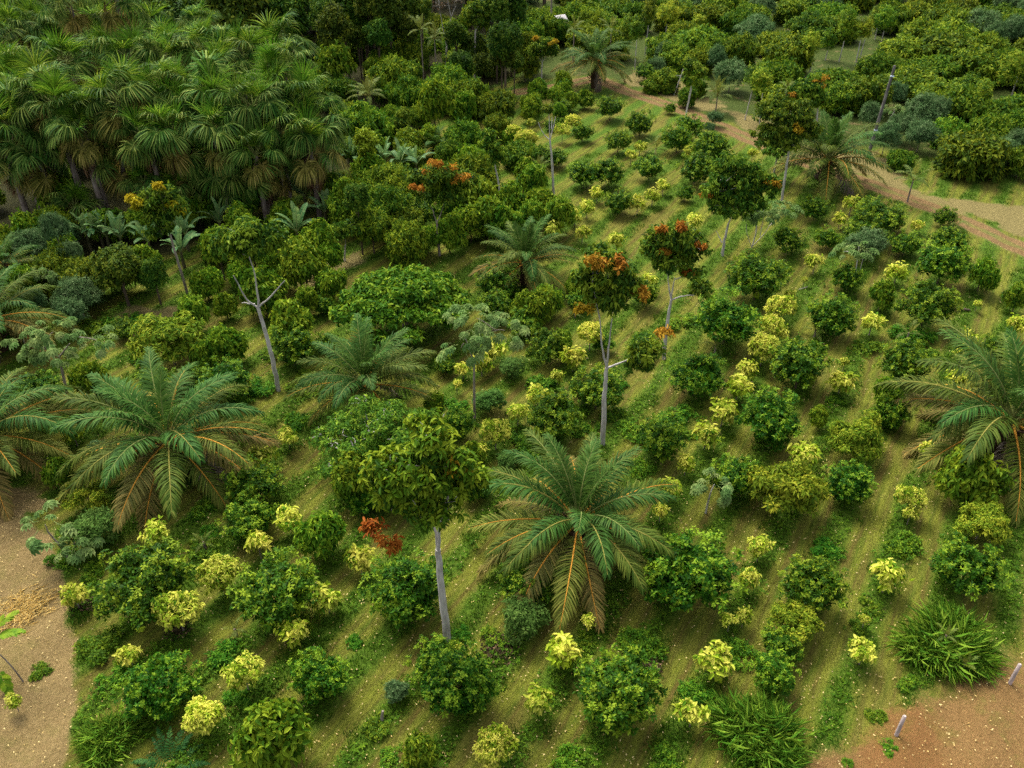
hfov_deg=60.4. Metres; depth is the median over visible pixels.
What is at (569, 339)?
cacao tree
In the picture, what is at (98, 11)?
fan palm
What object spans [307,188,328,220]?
banana plant
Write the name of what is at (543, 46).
round crowned tree
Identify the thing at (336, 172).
fan palm
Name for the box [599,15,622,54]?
feather palm
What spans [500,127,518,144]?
spreading tree
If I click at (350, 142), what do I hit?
banana plant
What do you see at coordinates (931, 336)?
weed clump
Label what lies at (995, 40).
spreading tree
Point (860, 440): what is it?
bush
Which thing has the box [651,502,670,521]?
yellow sapling
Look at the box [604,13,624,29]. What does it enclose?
spreading tree
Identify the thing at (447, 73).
spreading tree
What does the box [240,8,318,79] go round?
fan palm
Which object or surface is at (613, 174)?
citrus bush
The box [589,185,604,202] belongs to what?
yellow sapling
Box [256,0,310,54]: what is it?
forest tree
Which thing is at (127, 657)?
yellow sapling
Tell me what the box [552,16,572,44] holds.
spreading tree
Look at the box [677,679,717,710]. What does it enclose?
weed clump
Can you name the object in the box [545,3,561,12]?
spreading tree
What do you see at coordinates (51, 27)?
fan palm
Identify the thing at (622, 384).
weed clump
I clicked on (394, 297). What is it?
umbrella tree
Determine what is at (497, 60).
forest tree
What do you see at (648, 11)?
slender tree
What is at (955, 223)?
feather palm
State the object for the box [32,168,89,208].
cacao tree
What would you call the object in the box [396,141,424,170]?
spreading tree
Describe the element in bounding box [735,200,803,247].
palmate tree
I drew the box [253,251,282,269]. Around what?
cacao tree
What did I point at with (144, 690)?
citrus bush
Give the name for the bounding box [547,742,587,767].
weed clump
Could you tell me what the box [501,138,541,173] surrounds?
spreading tree
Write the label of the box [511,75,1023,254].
dirt track
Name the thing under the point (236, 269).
cacao tree
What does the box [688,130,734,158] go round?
citrus bush
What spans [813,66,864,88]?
spreading tree
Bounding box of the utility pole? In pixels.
[868,65,895,151]
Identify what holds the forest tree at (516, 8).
on the forest floor
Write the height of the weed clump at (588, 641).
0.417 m
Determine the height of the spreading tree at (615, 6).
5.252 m
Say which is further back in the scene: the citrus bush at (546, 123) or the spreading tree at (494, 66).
the spreading tree at (494, 66)
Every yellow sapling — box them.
[3,692,21,710]
[58,582,89,607]
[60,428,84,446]
[112,644,142,666]
[137,515,169,545]
[149,588,204,632]
[181,695,225,735]
[194,553,241,595]
[220,649,264,692]
[243,529,272,558]
[246,445,279,467]
[273,503,301,534]
[273,613,309,649]
[275,424,297,448]
[310,580,344,614]
[342,543,375,574]
[453,379,461,388]
[454,361,469,378]
[454,643,464,652]
[471,352,494,376]
[472,721,518,767]
[479,418,511,449]
[479,441,489,457]
[480,337,508,363]
[505,124,521,137]
[506,402,529,425]
[514,128,538,142]
[523,682,555,715]
[525,382,548,405]
[526,118,535,125]
[543,218,564,242]
[544,630,583,670]
[549,369,566,384]
[553,123,570,135]
[559,344,587,371]
[564,113,581,126]
[572,204,582,226]
[574,225,592,241]
[576,321,604,350]
[578,198,595,217]
[581,612,595,630]
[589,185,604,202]
[606,231,627,249]
[625,149,637,163]
[628,193,647,214]
[633,140,647,155]
[642,271,658,285]
[643,187,661,206]
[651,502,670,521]
[655,178,670,194]
[657,476,682,500]
[672,696,710,727]
[676,452,695,475]
[683,142,694,155]
[686,212,702,227]
[692,419,724,449]
[692,639,734,682]
[709,396,739,426]
[719,612,739,631]
[724,373,754,400]
[734,605,753,627]
[736,358,758,380]
[738,566,761,591]
[746,534,775,561]
[747,148,758,159]
[747,331,780,366]
[757,313,789,338]
[763,293,797,316]
[784,290,796,300]
[785,440,822,466]
[801,276,807,284]
[803,253,825,273]
[824,370,858,393]
[832,210,848,229]
[840,356,849,369]
[842,194,862,215]
[847,634,877,664]
[858,613,871,627]
[860,311,888,335]
[869,558,914,593]
[883,260,910,283]
[893,484,928,508]
[902,505,921,523]
[910,220,925,229]
[918,440,936,456]
[945,369,967,385]
[951,343,970,362]
[958,326,978,339]
[973,299,982,309]
[1005,312,1023,333]
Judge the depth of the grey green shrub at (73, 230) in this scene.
74.35 m
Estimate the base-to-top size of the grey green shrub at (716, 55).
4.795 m
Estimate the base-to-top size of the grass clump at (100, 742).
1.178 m
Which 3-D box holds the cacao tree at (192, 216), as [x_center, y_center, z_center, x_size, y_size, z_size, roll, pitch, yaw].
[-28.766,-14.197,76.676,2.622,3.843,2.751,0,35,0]
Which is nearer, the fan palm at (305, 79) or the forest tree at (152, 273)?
the forest tree at (152, 273)
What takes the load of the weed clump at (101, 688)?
on the grass field
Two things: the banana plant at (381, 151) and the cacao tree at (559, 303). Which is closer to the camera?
the cacao tree at (559, 303)
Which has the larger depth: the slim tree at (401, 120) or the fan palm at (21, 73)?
the slim tree at (401, 120)
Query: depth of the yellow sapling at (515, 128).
95.59 m
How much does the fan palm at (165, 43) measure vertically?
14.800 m
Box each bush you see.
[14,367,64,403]
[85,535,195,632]
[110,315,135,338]
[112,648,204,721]
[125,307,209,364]
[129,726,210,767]
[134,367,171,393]
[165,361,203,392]
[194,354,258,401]
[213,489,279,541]
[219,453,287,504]
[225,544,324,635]
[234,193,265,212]
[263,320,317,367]
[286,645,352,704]
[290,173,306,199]
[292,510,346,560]
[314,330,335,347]
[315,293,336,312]
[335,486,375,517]
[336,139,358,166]
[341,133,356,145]
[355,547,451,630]
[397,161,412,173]
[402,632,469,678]
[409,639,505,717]
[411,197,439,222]
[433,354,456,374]
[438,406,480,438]
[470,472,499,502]
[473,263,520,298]
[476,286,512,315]
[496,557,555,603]
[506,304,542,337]
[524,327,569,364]
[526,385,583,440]
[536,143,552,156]
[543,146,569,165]
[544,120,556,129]
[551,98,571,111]
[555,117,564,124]
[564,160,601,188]
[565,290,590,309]
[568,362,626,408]
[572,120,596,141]
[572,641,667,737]
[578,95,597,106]
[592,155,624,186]
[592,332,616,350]
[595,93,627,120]
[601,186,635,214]
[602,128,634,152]
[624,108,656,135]
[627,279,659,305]
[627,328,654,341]
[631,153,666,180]
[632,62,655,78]
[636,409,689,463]
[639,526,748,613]
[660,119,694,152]
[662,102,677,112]
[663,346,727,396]
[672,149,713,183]
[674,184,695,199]
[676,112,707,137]
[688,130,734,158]
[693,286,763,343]
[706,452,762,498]
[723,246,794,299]
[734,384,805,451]
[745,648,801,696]
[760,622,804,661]
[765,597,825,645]
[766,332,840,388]
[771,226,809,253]
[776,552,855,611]
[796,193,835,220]
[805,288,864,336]
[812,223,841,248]
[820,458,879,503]
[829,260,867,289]
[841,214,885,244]
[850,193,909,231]
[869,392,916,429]
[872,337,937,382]
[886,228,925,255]
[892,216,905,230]
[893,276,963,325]
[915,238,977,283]
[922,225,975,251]
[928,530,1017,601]
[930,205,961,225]
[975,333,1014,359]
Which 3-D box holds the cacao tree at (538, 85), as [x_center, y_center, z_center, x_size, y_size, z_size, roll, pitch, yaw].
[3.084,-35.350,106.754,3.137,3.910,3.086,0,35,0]
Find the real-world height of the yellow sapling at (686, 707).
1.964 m
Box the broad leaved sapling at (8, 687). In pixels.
[0,610,25,694]
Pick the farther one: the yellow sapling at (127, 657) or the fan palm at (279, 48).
the fan palm at (279, 48)
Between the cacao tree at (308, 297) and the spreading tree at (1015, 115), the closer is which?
the cacao tree at (308, 297)
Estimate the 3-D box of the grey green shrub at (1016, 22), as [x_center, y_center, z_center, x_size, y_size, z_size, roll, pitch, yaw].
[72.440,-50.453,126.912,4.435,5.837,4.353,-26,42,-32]
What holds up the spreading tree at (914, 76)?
on the grass field
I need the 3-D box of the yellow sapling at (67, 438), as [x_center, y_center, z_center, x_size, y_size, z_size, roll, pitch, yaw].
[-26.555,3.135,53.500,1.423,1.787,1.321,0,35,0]
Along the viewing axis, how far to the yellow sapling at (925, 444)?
52.23 m
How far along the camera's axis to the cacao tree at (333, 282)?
66.30 m
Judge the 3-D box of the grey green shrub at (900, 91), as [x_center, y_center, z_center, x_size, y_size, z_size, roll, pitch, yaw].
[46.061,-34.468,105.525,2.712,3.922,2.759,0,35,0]
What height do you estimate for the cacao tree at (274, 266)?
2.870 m
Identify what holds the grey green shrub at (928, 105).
on the grass field
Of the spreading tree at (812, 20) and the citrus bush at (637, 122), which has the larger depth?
the spreading tree at (812, 20)
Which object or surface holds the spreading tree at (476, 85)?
on the grass field
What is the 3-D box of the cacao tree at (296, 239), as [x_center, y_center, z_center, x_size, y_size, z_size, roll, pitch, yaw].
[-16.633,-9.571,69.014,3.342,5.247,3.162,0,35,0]
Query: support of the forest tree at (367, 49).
on the forest floor
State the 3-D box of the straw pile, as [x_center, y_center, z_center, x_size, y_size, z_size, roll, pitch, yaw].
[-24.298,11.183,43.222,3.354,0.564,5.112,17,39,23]
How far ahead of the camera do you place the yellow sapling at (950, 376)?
57.85 m
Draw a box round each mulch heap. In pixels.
[64,593,95,616]
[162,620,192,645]
[465,629,520,666]
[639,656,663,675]
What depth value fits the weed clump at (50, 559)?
45.64 m
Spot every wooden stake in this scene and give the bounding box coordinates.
[894,715,906,736]
[1008,663,1021,684]
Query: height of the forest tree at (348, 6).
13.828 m
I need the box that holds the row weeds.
[0,195,1023,767]
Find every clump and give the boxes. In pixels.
[27,660,54,682]
[43,545,78,569]
[58,405,92,422]
[66,703,149,767]
[71,316,112,338]
[71,624,121,667]
[79,558,105,588]
[92,663,130,699]
[99,311,145,325]
[113,653,145,671]
[128,354,159,369]
[185,494,229,520]
[185,534,221,562]
[197,522,222,543]
[204,636,244,669]
[220,688,246,705]
[222,391,255,406]
[222,618,247,640]
[229,687,251,708]
[248,376,275,397]
[259,349,275,365]
[283,367,323,401]
[283,410,321,433]
[285,608,324,633]
[292,644,326,662]
[345,633,362,651]
[359,708,389,741]
[379,742,402,767]
[442,396,470,414]
[451,624,470,642]
[479,623,506,659]
[491,465,505,487]
[499,423,532,442]
[511,432,555,459]
[524,373,558,392]
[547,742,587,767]
[566,393,591,416]
[570,419,600,438]
[573,629,598,655]
[598,406,627,422]
[609,377,629,396]
[614,415,642,445]
[616,625,653,662]
[621,629,668,665]
[628,457,658,476]
[648,742,685,767]
[651,403,706,421]
[662,312,700,331]
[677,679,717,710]
[678,427,697,440]
[691,684,822,767]
[727,637,768,673]
[810,536,847,560]
[825,391,847,406]
[841,757,853,767]
[846,339,883,359]
[848,618,869,635]
[858,595,883,617]
[863,707,887,725]
[878,737,898,757]
[882,530,926,559]
[883,596,1013,692]
[886,324,920,343]
[895,673,927,693]
[896,337,943,359]
[902,280,953,302]
[903,320,939,342]
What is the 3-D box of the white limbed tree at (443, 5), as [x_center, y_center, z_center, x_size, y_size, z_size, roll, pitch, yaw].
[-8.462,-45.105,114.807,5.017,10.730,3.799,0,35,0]
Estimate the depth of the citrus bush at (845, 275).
68.78 m
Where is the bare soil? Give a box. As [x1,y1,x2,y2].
[798,651,1023,767]
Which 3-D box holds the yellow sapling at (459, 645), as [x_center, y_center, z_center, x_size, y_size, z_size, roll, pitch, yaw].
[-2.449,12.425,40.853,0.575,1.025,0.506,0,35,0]
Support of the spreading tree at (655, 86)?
on the grass field
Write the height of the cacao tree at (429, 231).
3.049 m
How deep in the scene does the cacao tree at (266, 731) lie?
34.75 m
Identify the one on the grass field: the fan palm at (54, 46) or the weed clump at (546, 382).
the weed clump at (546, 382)
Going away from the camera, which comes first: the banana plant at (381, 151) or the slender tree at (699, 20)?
the banana plant at (381, 151)
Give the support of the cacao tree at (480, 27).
on the forest floor
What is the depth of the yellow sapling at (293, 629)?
40.60 m
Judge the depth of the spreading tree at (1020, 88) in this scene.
111.77 m
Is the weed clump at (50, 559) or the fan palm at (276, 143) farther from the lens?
the fan palm at (276, 143)
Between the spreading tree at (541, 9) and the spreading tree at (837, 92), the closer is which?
the spreading tree at (837, 92)
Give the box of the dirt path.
[0,487,78,767]
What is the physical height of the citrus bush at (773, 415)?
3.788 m
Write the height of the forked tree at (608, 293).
13.676 m
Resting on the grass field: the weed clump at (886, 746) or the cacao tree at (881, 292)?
the cacao tree at (881, 292)
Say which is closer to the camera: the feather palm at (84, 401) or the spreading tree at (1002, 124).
the feather palm at (84, 401)
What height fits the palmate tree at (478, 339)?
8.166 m
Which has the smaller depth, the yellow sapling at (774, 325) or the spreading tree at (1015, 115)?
the yellow sapling at (774, 325)
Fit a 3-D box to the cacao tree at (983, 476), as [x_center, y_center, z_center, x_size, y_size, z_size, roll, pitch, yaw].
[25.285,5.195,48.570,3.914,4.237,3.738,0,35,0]
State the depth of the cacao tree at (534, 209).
76.25 m
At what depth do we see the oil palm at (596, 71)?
111.00 m
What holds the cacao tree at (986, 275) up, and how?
on the grass field
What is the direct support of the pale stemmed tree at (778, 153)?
on the grass field
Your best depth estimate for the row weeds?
44.44 m
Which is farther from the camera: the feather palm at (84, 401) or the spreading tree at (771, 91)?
the spreading tree at (771, 91)
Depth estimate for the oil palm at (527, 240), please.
68.33 m
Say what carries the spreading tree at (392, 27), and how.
on the forest floor
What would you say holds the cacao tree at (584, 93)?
on the grass field
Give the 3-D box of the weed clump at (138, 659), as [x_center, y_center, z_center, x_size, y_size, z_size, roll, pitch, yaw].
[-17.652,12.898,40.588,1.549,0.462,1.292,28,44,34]
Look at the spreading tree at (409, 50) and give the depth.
110.42 m
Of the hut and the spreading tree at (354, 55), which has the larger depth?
the hut
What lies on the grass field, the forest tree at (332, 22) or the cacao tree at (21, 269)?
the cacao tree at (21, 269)
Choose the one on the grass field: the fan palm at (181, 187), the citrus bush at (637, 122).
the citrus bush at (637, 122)
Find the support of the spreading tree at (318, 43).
on the forest floor
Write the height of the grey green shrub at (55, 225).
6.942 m
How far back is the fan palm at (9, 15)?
92.25 m
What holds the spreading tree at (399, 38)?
on the forest floor
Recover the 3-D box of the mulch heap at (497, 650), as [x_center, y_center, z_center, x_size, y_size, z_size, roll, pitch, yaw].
[-0.886,12.361,41.380,2.720,0.459,2.244,0,35,0]
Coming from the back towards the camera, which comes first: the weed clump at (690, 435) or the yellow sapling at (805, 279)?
the yellow sapling at (805, 279)
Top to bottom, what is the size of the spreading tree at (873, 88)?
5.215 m
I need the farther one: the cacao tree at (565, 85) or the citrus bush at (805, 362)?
the cacao tree at (565, 85)
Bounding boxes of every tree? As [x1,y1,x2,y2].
[0,183,6,205]
[0,222,13,235]
[0,233,18,258]
[0,316,117,408]
[1,305,29,341]
[2,262,37,290]
[5,288,21,304]
[8,206,40,234]
[17,255,34,268]
[20,499,104,565]
[25,260,47,294]
[28,242,83,297]
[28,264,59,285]
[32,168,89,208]
[32,204,76,231]
[39,454,72,488]
[47,236,71,248]
[48,231,76,244]
[56,144,82,170]
[58,255,107,300]
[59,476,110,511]
[66,357,109,393]
[67,0,113,49]
[78,207,128,242]
[87,149,125,181]
[88,241,141,305]
[93,258,138,292]
[123,207,150,245]
[124,180,189,293]
[132,243,163,281]
[136,256,169,304]
[140,0,212,57]
[171,202,196,233]
[173,292,210,330]
[184,188,217,225]
[188,266,219,299]
[188,336,223,372]
[195,239,234,267]
[196,0,268,53]
[198,265,225,294]
[199,223,232,280]
[206,215,292,391]
[207,322,250,362]
[212,291,239,318]
[223,200,252,227]
[225,252,257,282]
[227,261,248,290]
[227,696,313,767]
[229,212,263,265]
[237,265,288,318]
[241,27,293,58]
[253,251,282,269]
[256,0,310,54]
[262,205,302,239]
[267,262,287,280]
[268,296,315,348]
[269,196,298,216]
[276,241,331,288]
[277,233,315,285]
[291,284,320,309]
[294,33,315,54]
[298,217,338,247]
[305,392,426,498]
[307,0,328,46]
[308,68,318,91]
[313,0,353,45]
[313,172,339,203]
[313,267,347,299]
[314,36,340,50]
[314,39,357,80]
[314,73,357,110]
[318,241,343,269]
[323,0,355,78]
[324,184,368,224]
[327,168,347,176]
[328,262,471,346]
[329,100,354,129]
[329,450,372,504]
[330,174,353,204]
[330,218,363,260]
[333,99,394,157]
[338,37,365,63]
[342,183,370,254]
[345,168,379,196]
[346,24,368,86]
[347,151,385,174]
[349,8,369,82]
[350,205,391,253]
[353,0,387,49]
[353,127,379,157]
[355,435,387,463]
[356,129,390,159]
[357,406,494,642]
[358,15,369,59]
[361,16,392,57]
[362,55,382,87]
[365,52,422,105]
[365,160,417,202]
[365,184,413,228]
[368,45,397,58]
[369,0,402,47]
[369,486,398,514]
[376,27,397,46]
[379,72,427,108]
[379,103,400,117]
[383,217,428,267]
[386,40,402,55]
[388,117,397,140]
[388,203,427,229]
[389,16,419,33]
[390,106,412,131]
[392,124,424,150]
[393,10,419,41]
[394,0,420,19]
[395,38,431,70]
[396,27,426,41]
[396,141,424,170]
[401,727,441,767]
[403,30,440,56]
[403,158,478,255]
[407,104,431,128]
[412,0,432,79]
[415,76,456,128]
[419,126,445,158]
[420,121,442,151]
[421,12,452,45]
[421,224,436,254]
[423,390,444,413]
[425,62,468,85]
[431,209,468,252]
[432,0,462,66]
[434,137,462,162]
[435,15,468,46]
[436,303,529,418]
[437,191,467,217]
[440,38,460,56]
[440,44,477,77]
[442,117,483,148]
[443,20,467,51]
[446,74,489,115]
[446,151,500,189]
[447,49,475,76]
[449,87,476,119]
[452,199,484,242]
[453,142,486,159]
[457,0,489,31]
[457,30,488,57]
[458,440,486,465]
[461,174,498,207]
[463,0,490,77]
[472,50,493,80]
[472,87,491,118]
[474,194,507,239]
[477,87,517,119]
[477,127,510,190]
[482,110,512,138]
[483,32,506,77]
[483,203,525,241]
[485,0,510,83]
[486,18,524,90]
[487,50,516,88]
[491,0,528,76]
[495,179,526,210]
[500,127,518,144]
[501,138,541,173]
[508,50,524,93]
[508,292,524,318]
[511,44,540,81]
[513,156,534,181]
[514,3,536,24]
[514,16,544,36]
[515,160,549,193]
[515,197,545,227]
[515,286,556,328]
[516,30,543,60]
[518,92,540,106]
[519,93,542,119]
[524,35,559,77]
[525,8,559,39]
[525,186,554,205]
[526,76,547,101]
[530,6,561,15]
[535,283,564,314]
[538,102,555,195]
[543,193,576,227]
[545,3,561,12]
[545,83,564,102]
[551,327,572,359]
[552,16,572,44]
[552,77,572,93]
[553,102,567,117]
[554,68,573,88]
[556,0,589,24]
[559,0,600,6]
[563,90,578,110]
[564,270,582,294]
[565,23,599,53]
[569,239,675,445]
[574,6,617,21]
[576,8,607,30]
[578,88,594,108]
[583,0,624,18]
[590,25,630,60]
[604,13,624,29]
[606,0,631,18]
[618,13,634,41]
[620,1,652,32]
[627,13,644,69]
[637,218,715,359]
[639,78,662,94]
[641,0,656,54]
[645,31,687,61]
[648,66,679,91]
[651,0,691,32]
[652,0,678,8]
[655,0,681,28]
[658,41,689,74]
[661,81,680,94]
[666,18,700,36]
[674,23,730,49]
[674,54,691,94]
[677,86,697,106]
[678,0,694,20]
[680,56,708,114]
[681,59,704,114]
[682,44,712,75]
[683,75,709,97]
[690,0,730,28]
[690,12,706,25]
[690,467,733,513]
[696,32,729,64]
[699,151,782,255]
[701,0,742,10]
[719,5,753,36]
[724,31,761,67]
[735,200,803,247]
[736,2,772,19]
[742,59,769,119]
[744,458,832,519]
[747,92,824,200]
[749,66,772,124]
[750,53,805,99]
[755,28,789,56]
[759,77,812,103]
[760,30,817,75]
[761,143,791,172]
[770,0,811,25]
[783,8,834,46]
[786,72,831,121]
[794,0,816,6]
[800,29,820,72]
[801,0,856,16]
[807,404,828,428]
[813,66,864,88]
[818,81,858,116]
[820,26,837,59]
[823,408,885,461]
[828,241,879,271]
[829,12,859,44]
[836,3,858,61]
[840,73,895,116]
[844,0,875,13]
[852,15,871,64]
[854,49,897,78]
[859,19,874,57]
[869,6,883,39]
[869,277,895,311]
[870,0,912,34]
[873,4,898,40]
[873,374,902,404]
[874,31,926,61]
[880,104,910,115]
[885,50,901,60]
[885,63,946,101]
[886,148,918,173]
[894,58,915,72]
[898,15,940,38]
[904,0,930,20]
[906,0,940,5]
[910,53,963,81]
[910,78,960,120]
[918,29,985,58]
[919,1,965,21]
[926,17,979,37]
[928,114,971,148]
[930,124,1013,183]
[931,444,1017,507]
[935,82,989,130]
[938,8,988,34]
[940,0,980,9]
[948,71,996,98]
[950,43,1010,86]
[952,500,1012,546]
[967,254,1001,291]
[968,2,1005,20]
[969,110,1017,137]
[970,30,1011,50]
[975,78,992,98]
[976,0,994,6]
[979,96,1019,115]
[991,2,1023,14]
[994,45,1023,75]
[994,91,1023,113]
[995,48,1023,94]
[999,281,1023,311]
[1000,9,1023,44]
[1002,145,1023,180]
[1003,54,1023,92]
[1004,107,1023,130]
[1011,37,1023,53]
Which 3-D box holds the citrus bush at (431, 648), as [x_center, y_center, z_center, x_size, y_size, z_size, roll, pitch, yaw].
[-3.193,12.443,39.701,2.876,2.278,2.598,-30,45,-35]
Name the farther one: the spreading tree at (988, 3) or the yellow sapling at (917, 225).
the spreading tree at (988, 3)
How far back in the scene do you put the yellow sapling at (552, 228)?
75.96 m
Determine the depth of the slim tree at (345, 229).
72.22 m
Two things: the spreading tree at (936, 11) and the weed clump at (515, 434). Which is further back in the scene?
the spreading tree at (936, 11)
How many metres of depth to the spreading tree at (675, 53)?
118.28 m
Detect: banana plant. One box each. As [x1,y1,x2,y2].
[69,212,101,251]
[76,209,116,247]
[81,210,123,246]
[97,210,138,245]
[124,220,154,246]
[159,225,199,268]
[168,212,207,251]
[196,196,230,225]
[273,201,316,234]
[280,174,312,211]
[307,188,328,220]
[342,135,357,162]
[376,136,393,160]
[384,137,416,164]
[398,145,435,168]
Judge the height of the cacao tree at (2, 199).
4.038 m
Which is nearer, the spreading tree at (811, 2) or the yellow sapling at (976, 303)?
the yellow sapling at (976, 303)
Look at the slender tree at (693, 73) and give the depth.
98.90 m
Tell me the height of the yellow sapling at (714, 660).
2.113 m
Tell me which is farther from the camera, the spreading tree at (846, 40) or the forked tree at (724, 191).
the spreading tree at (846, 40)
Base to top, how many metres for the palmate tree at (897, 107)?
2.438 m
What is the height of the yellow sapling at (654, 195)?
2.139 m
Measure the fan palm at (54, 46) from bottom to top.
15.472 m
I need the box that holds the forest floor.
[0,0,509,257]
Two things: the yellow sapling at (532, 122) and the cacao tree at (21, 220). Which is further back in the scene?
the yellow sapling at (532, 122)
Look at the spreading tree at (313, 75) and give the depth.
106.18 m
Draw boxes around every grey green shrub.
[10,225,51,256]
[13,286,48,326]
[24,159,66,176]
[37,210,72,242]
[46,219,81,241]
[48,273,106,316]
[49,295,89,328]
[56,240,82,257]
[87,439,104,456]
[383,678,409,703]
[632,0,656,5]
[646,55,665,69]
[654,39,672,57]
[679,0,703,6]
[703,43,727,73]
[703,122,715,130]
[707,110,724,122]
[712,56,748,91]
[732,10,777,38]
[748,0,778,15]
[814,0,842,5]
[845,226,889,261]
[858,99,883,126]
[869,118,902,154]
[889,112,917,135]
[891,80,908,109]
[904,91,952,120]
[904,118,940,151]
[966,6,1003,32]
[985,18,1010,40]
[992,0,1020,8]
[1002,135,1020,162]
[1004,12,1023,43]
[1005,126,1023,145]
[1017,0,1023,8]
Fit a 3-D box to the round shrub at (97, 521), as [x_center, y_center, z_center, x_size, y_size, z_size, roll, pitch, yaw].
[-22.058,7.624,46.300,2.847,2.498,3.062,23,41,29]
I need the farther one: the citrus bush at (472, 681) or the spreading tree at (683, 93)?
the spreading tree at (683, 93)
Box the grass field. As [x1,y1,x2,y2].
[0,0,1023,767]
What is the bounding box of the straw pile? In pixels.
[0,573,63,634]
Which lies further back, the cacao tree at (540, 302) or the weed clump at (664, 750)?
the cacao tree at (540, 302)
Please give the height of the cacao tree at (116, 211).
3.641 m
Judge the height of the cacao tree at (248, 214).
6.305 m
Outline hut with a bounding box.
[544,14,568,42]
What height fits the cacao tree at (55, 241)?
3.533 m
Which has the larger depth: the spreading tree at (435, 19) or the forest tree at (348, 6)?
the spreading tree at (435, 19)
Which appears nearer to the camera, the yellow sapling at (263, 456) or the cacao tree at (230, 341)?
the yellow sapling at (263, 456)
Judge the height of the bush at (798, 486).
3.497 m
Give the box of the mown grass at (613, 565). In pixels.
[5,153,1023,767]
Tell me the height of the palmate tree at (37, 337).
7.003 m
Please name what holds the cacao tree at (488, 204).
on the grass field
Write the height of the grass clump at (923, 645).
1.949 m
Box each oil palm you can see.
[0,231,38,269]
[0,263,79,361]
[0,366,96,521]
[48,346,281,532]
[281,313,442,440]
[465,427,679,634]
[468,214,580,295]
[550,28,638,92]
[769,109,893,204]
[871,316,1023,528]
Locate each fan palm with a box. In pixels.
[0,0,39,63]
[0,0,44,39]
[0,40,32,79]
[0,40,75,172]
[0,42,52,146]
[0,68,45,207]
[0,80,62,209]
[0,121,48,216]
[0,122,70,203]
[2,61,97,208]
[3,0,65,59]
[18,20,77,75]
[21,0,75,58]
[24,25,105,90]
[36,0,110,97]
[36,81,126,209]
[42,93,122,209]
[43,176,108,228]
[65,21,133,119]
[67,1,129,67]
[69,50,156,193]
[79,130,160,205]
[84,15,166,153]
[85,0,150,56]
[98,53,157,131]
[104,100,176,176]
[107,0,170,93]
[114,56,191,130]
[115,163,162,210]
[127,23,199,87]
[131,96,213,226]
[141,13,201,79]
[142,52,209,114]
[143,69,210,152]
[149,168,205,214]
[153,132,212,199]
[170,84,245,213]
[171,10,237,116]
[173,0,223,41]
[175,49,263,130]
[184,114,251,211]
[188,175,225,225]
[190,36,255,103]
[195,11,269,125]
[196,216,217,226]
[203,68,289,207]
[212,162,272,211]
[214,120,288,226]
[228,46,293,195]
[234,135,291,214]
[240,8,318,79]
[247,98,310,199]
[248,31,320,161]
[272,55,350,151]
[274,80,351,170]
[280,100,353,217]
[302,166,344,204]
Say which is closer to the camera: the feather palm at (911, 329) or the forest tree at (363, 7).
the feather palm at (911, 329)
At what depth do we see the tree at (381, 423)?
49.46 m
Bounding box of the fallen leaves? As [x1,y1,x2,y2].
[0,242,1023,767]
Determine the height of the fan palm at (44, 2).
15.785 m
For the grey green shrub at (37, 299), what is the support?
on the grass field
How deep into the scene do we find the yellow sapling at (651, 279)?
68.82 m
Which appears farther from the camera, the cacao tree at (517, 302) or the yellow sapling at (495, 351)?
the cacao tree at (517, 302)
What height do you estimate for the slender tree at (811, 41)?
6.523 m
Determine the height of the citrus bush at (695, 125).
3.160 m
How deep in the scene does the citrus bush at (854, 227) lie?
75.09 m
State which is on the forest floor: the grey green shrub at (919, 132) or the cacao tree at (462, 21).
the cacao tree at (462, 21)
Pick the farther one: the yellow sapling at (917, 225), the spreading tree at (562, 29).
the spreading tree at (562, 29)
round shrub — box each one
[65,505,120,552]
[472,387,506,412]
[495,449,519,472]
[499,355,528,377]
[501,595,552,645]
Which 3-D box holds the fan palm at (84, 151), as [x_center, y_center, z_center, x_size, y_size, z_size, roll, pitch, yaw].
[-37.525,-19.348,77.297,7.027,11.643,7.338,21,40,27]
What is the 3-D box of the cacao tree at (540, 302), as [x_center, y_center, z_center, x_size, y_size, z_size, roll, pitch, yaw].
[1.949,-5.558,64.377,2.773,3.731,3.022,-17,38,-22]
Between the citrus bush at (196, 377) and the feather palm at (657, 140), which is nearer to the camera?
the citrus bush at (196, 377)
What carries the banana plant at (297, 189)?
on the grass field
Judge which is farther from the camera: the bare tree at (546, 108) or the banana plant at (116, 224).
the bare tree at (546, 108)
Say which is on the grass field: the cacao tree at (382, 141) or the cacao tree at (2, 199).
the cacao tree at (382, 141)
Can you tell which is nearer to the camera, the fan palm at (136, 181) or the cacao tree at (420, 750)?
the cacao tree at (420, 750)
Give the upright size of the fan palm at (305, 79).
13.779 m
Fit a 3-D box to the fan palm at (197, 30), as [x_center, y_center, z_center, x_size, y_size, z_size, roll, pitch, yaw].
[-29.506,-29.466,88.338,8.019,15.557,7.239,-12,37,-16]
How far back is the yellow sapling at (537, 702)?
37.79 m
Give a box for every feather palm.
[72,390,93,413]
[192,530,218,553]
[345,75,385,105]
[408,13,433,79]
[420,21,446,65]
[531,155,550,173]
[567,14,585,58]
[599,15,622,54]
[644,135,667,156]
[700,74,738,111]
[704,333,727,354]
[777,79,794,95]
[802,319,824,341]
[895,158,934,201]
[895,319,924,341]
[937,623,958,642]
[945,216,966,232]
[949,653,979,672]
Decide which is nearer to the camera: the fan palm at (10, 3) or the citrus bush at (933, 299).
the citrus bush at (933, 299)

